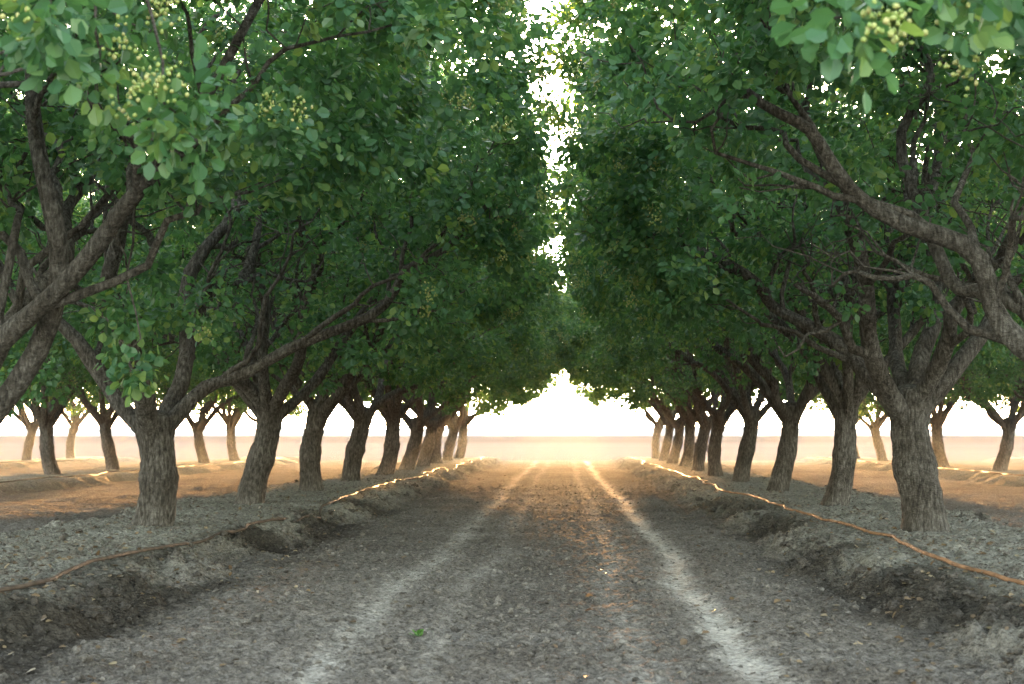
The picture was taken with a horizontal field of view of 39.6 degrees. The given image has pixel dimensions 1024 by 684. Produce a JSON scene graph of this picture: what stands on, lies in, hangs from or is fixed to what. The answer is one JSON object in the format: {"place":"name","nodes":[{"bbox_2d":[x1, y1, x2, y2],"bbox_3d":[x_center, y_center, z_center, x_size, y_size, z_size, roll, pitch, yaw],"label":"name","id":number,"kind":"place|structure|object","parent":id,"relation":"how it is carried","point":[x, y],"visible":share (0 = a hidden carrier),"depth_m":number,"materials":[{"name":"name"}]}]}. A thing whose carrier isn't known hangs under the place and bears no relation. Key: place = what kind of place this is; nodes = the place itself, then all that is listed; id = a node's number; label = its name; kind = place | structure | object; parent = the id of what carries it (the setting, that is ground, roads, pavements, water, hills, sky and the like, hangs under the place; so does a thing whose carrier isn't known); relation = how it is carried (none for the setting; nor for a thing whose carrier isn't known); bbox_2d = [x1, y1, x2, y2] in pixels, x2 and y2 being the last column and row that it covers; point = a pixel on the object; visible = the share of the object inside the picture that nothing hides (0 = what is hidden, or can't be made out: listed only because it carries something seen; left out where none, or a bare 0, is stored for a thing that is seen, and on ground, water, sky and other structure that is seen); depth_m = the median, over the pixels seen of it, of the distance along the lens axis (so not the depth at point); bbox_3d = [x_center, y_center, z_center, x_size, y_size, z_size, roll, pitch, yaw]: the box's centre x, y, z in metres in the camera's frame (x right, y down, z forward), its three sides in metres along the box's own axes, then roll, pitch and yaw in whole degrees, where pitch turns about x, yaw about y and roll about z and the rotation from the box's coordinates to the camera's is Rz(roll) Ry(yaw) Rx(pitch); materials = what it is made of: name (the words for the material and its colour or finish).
{"place":"outdoors","nodes":[
{"label":"outdoors","id":0,"kind":"place"},
{"bbox_2d":[0,436,1023,683],"bbox_3d":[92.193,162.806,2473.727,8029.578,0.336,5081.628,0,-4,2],"label":"ground","id":1,"kind":"structure","parent":0,"point":[546,462],"depth_m":12.16,"materials":[{"name":"soil"}]},
{"bbox_2d":[0,92,95,372],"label":"pistachio tree","id":2,"kind":"object","parent":1,"relation":"on","point":[33,251],"depth_m":26.68,"materials":[{"name":"green plant"}]},
{"bbox_2d":[0,457,102,462],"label":"irrigation hose","id":3,"kind":"object","parent":1,"relation":"on","point":[59,460],"visible":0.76,"depth_m":56.78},
{"bbox_2d":[12,381,120,460],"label":"pistachio tree","id":4,"kind":"object","parent":1,"relation":"on","point":[31,427],"visible":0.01,"depth_m":56.04,"materials":[{"name":"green plant"}]},
{"bbox_2d":[14,386,133,457],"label":"pistachio tree","id":5,"kind":"object","parent":1,"relation":"on","point":[74,422],"visible":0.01,"depth_m":61.11,"materials":[{"name":"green plant"}]},
{"bbox_2d":[1,159,177,405],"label":"pistachio tree","id":6,"kind":"object","parent":1,"relation":"on","point":[87,377],"visible":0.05,"depth_m":30.27,"materials":[{"name":"green plant"}]},
{"bbox_2d":[0,195,232,474],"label":"pistachio tree","id":7,"kind":"object","parent":1,"relation":"on","point":[47,418],"visible":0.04,"depth_m":35.87,"materials":[{"name":"green plant"}]},
{"bbox_2d":[0,0,239,195],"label":"pistachio tree","id":8,"kind":"object","parent":1,"relation":"on","point":[33,52],"visible":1,"depth_m":6.06,"materials":[{"name":"green plant"}]},
{"bbox_2d":[8,228,248,469],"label":"pistachio tree","id":9,"kind":"object","parent":1,"relation":"on","point":[104,419],"visible":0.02,"depth_m":40.69,"materials":[{"name":"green plant"}]},
{"bbox_2d":[0,456,298,482],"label":"irrigation hose","id":10,"kind":"object","parent":1,"relation":"on","point":[116,471],"visible":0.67,"depth_m":35.81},
{"bbox_2d":[73,354,273,413],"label":"pistachio tree","id":11,"kind":"object","parent":1,"relation":"on","point":[163,393],"visible":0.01,"depth_m":45.69,"materials":[{"name":"green plant"}]},
{"bbox_2d":[91,371,274,462],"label":"pistachio tree","id":12,"kind":"object","parent":1,"relation":"on","point":[199,426],"visible":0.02,"depth_m":50.76,"materials":[{"name":"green plant"}]},
{"bbox_2d":[0,457,483,592],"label":"irrigation hose","id":13,"kind":"object","parent":1,"relation":"on","point":[43,581],"visible":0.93,"depth_m":12.38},
{"bbox_2d":[190,381,305,460],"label":"pistachio tree","id":14,"kind":"object","parent":1,"relation":"on","point":[231,418],"visible":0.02,"depth_m":55.62,"materials":[{"name":"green plant"}]},
{"bbox_2d":[199,394,307,421],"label":"pistachio tree","id":15,"kind":"object","parent":1,"relation":"on","point":[298,411],"visible":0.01,"depth_m":59.69,"materials":[{"name":"green plant"}]},
{"bbox_2d":[0,0,545,424],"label":"pistachio tree","id":16,"kind":"object","parent":1,"relation":"on","point":[46,296],"visible":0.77,"depth_m":10.34,"materials":[{"name":"green plant"}]},
{"bbox_2d":[0,0,572,526],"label":"pistachio tree","id":17,"kind":"object","parent":1,"relation":"on","point":[480,216],"visible":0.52,"depth_m":15.46,"materials":[{"name":"green plant"}]},
{"bbox_2d":[0,0,578,504],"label":"pistachio tree","id":18,"kind":"object","parent":1,"relation":"on","point":[268,410],"visible":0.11,"depth_m":20.48,"materials":[{"name":"green plant"}]},
{"bbox_2d":[80,32,577,491],"bbox_3d":[-3.538,-1.330,25.778,9.554,8.514,6.848,0,-4,-1],"label":"pistachio tree","id":19,"kind":"object","parent":1,"relation":"on","point":[321,409],"visible":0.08,"depth_m":25.38,"materials":[{"name":"green plant"}]},
{"bbox_2d":[138,128,573,480],"bbox_3d":[-3.405,-0.995,30.697,9.522,8.452,6.614,0,-4,1],"label":"pistachio tree","id":20,"kind":"object","parent":1,"relation":"on","point":[512,338],"visible":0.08,"depth_m":30.29,"materials":[{"name":"green plant"}]},
{"bbox_2d":[193,169,570,475],"bbox_3d":[-3.228,-0.701,35.746,9.612,8.703,7.180,0,-4,-3],"label":"pistachio tree","id":21,"kind":"object","parent":1,"relation":"on","point":[392,411],"visible":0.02,"depth_m":35.37,"materials":[{"name":"green plant"}]},
{"bbox_2d":[252,248,575,469],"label":"pistachio tree","id":22,"kind":"object","parent":1,"relation":"on","point":[511,385],"visible":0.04,"depth_m":40.36,"materials":[{"name":"green plant"}]},
{"bbox_2d":[409,628,429,636],"bbox_3d":[-0.542,1.720,8.432,0.125,0.053,0.135,0,-4,2],"label":"weed","id":23,"kind":"object","parent":1,"relation":"on","point":[420,631],"visible":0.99,"depth_m":8.41,"materials":[{"name":"green plant"}]},
{"bbox_2d":[312,250,566,466],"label":"pistachio tree","id":24,"kind":"object","parent":1,"relation":"on","point":[433,424],"visible":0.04,"depth_m":45.39,"materials":[{"name":"green plant"}]},
{"bbox_2d":[352,250,561,463],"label":"pistachio tree","id":25,"kind":"object","parent":1,"relation":"on","point":[436,456],"visible":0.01,"depth_m":50.56,"materials":[{"name":"green plant"}]},
{"bbox_2d":[364,365,567,460],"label":"pistachio tree","id":26,"kind":"object","parent":1,"relation":"on","point":[453,426],"visible":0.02,"depth_m":55.47,"materials":[{"name":"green plant"}]},
{"bbox_2d":[438,370,564,458],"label":"pistachio tree","id":27,"kind":"object","parent":1,"relation":"on","point":[461,445],"visible":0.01,"depth_m":60.32,"materials":[{"name":"green plant"}]},
{"bbox_2d":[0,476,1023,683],"bbox_3d":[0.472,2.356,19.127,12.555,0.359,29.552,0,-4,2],"label":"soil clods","id":28,"kind":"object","parent":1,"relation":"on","point":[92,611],"visible":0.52,"depth_m":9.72,"materials":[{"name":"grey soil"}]},
{"bbox_2d":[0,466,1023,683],"bbox_3d":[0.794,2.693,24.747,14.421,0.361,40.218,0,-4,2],"label":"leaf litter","id":29,"kind":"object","parent":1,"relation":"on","point":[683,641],"visible":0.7,"depth_m":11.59,"materials":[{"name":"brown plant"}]},
{"bbox_2d":[562,376,720,460],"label":"pistachio tree","id":30,"kind":"object","parent":1,"relation":"on","point":[666,443],"visible":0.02,"depth_m":55.16,"materials":[{"name":"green plant"}]},
{"bbox_2d":[566,382,720,458],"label":"pistachio tree","id":31,"kind":"object","parent":1,"relation":"on","point":[659,425],"visible":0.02,"depth_m":60.14,"materials":[{"name":"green plant"}]},
{"bbox_2d":[559,254,770,463],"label":"pistachio tree","id":32,"kind":"object","parent":1,"relation":"on","point":[677,444],"depth_m":49.90,"materials":[{"name":"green plant"}]},
{"bbox_2d":[557,273,778,465],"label":"pistachio tree","id":33,"kind":"object","parent":1,"relation":"on","point":[689,422],"visible":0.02,"depth_m":45.16,"materials":[{"name":"green plant"}]},
{"bbox_2d":[552,208,826,470],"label":"pistachio tree","id":34,"kind":"object","parent":1,"relation":"on","point":[702,418],"visible":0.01,"depth_m":40.07,"materials":[{"name":"green plant"}]},
{"bbox_2d":[558,182,857,475],"bbox_3d":[5.079,-0.500,35.357,8.202,8.133,6.848,0,-4,0],"label":"pistachio tree","id":35,"kind":"object","parent":1,"relation":"on","point":[721,416],"visible":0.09,"depth_m":34.93,"materials":[{"name":"green plant"}]},
{"bbox_2d":[551,111,921,481],"bbox_3d":[4.869,-0.823,30.876,8.246,8.126,7.607,0,-4,0],"label":"pistachio tree","id":36,"kind":"object","parent":1,"relation":"on","point":[752,415],"visible":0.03,"depth_m":30.10,"materials":[{"name":"green plant"}]},
{"bbox_2d":[541,44,1017,491],"bbox_3d":[4.666,-1.210,25.816,8.250,8.348,7.060,0,-4,-2],"label":"pistachio tree","id":37,"kind":"object","parent":1,"relation":"on","point":[789,412],"visible":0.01,"depth_m":25.27,"materials":[{"name":"green plant"}]},
{"bbox_2d":[536,0,1023,532],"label":"pistachio tree","id":38,"kind":"object","parent":1,"relation":"on","point":[634,216],"visible":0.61,"depth_m":15.29,"materials":[{"name":"green plant"}]},
{"bbox_2d":[547,0,1023,506],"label":"pistachio tree","id":39,"kind":"object","parent":1,"relation":"on","point":[843,391],"visible":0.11,"depth_m":20.19,"materials":[{"name":"green plant"}]},
{"bbox_2d":[550,0,1023,361],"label":"pistachio tree","id":40,"kind":"object","parent":1,"relation":"on","point":[1000,146],"visible":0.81,"depth_m":10.93,"materials":[{"name":"green plant"}]},
{"bbox_2d":[632,457,1023,585],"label":"irrigation hose","id":41,"kind":"object","parent":1,"relation":"on","point":[972,569],"visible":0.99,"depth_m":13.93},
{"bbox_2d":[784,400,871,458],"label":"pistachio tree","id":42,"kind":"object","parent":1,"relation":"on","point":[818,409],"visible":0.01,"depth_m":59.99,"materials":[{"name":"green plant"}]},
{"bbox_2d":[800,385,970,460],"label":"pistachio tree","id":43,"kind":"object","parent":1,"relation":"on","point":[875,425],"visible":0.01,"depth_m":54.60,"materials":[{"name":"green plant"}]},
{"bbox_2d":[770,0,1023,113],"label":"pistachio tree","id":44,"kind":"object","parent":1,"relation":"on","point":[1001,24],"visible":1,"depth_m":4.79,"materials":[{"name":"green plant"}]},
{"bbox_2d":[802,360,1018,421],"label":"pistachio tree","id":45,"kind":"object","parent":1,"relation":"on","point":[861,409],"depth_m":49.51,"materials":[{"name":"green plant"}]},
{"bbox_2d":[816,457,1023,475],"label":"irrigation hose","id":46,"kind":"object","parent":1,"relation":"on","point":[946,468],"visible":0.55,"depth_m":39.54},
{"bbox_2d":[829,340,1023,466],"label":"pistachio tree","id":47,"kind":"object","parent":1,"relation":"on","point":[939,416],"visible":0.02,"depth_m":44.89,"materials":[{"name":"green plant"}]},
{"bbox_2d":[854,303,1023,470],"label":"pistachio tree","id":48,"kind":"object","parent":1,"relation":"on","point":[1008,424],"depth_m":39.89,"materials":[{"name":"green plant"}]},
{"bbox_2d":[883,227,1023,411],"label":"pistachio tree","id":49,"kind":"object","parent":1,"relation":"on","point":[1014,391],"visible":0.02,"depth_m":34.16,"materials":[{"name":"green plant"}]},
{"bbox_2d":[950,190,1023,389],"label":"pistachio tree","id":50,"kind":"object","parent":1,"relation":"on","point":[1000,377],"visible":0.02,"depth_m":30.65,"materials":[{"name":"green plant"}]},
{"bbox_2d":[989,395,1019,411],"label":"pistachio tree","id":51,"kind":"object","parent":1,"relation":"on","point":[1001,403],"visible":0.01,"depth_m":59.29,"materials":[{"name":"green plant"}]},
{"bbox_2d":[991,197,1023,263],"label":"pistachio tree","id":52,"kind":"object","parent":1,"relation":"on","point":[1004,233],"visible":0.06,"depth_m":25.64,"materials":[{"name":"green plant"}]},
{"bbox_2d":[0,426,1023,435],"bbox_3d":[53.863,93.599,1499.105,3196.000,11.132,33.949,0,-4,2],"label":"distant trees","id":53,"kind":"object","parent":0,"point":[648,431],"visible":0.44,"depth_m":1489.00,"materials":[{"name":"beige plant"}]},
{"bbox_2d":[0,0,1023,429],"label":"sky","id":54,"kind":"structure","parent":0,"point":[558,410],"materials":[{"name":"white"}]}
]}

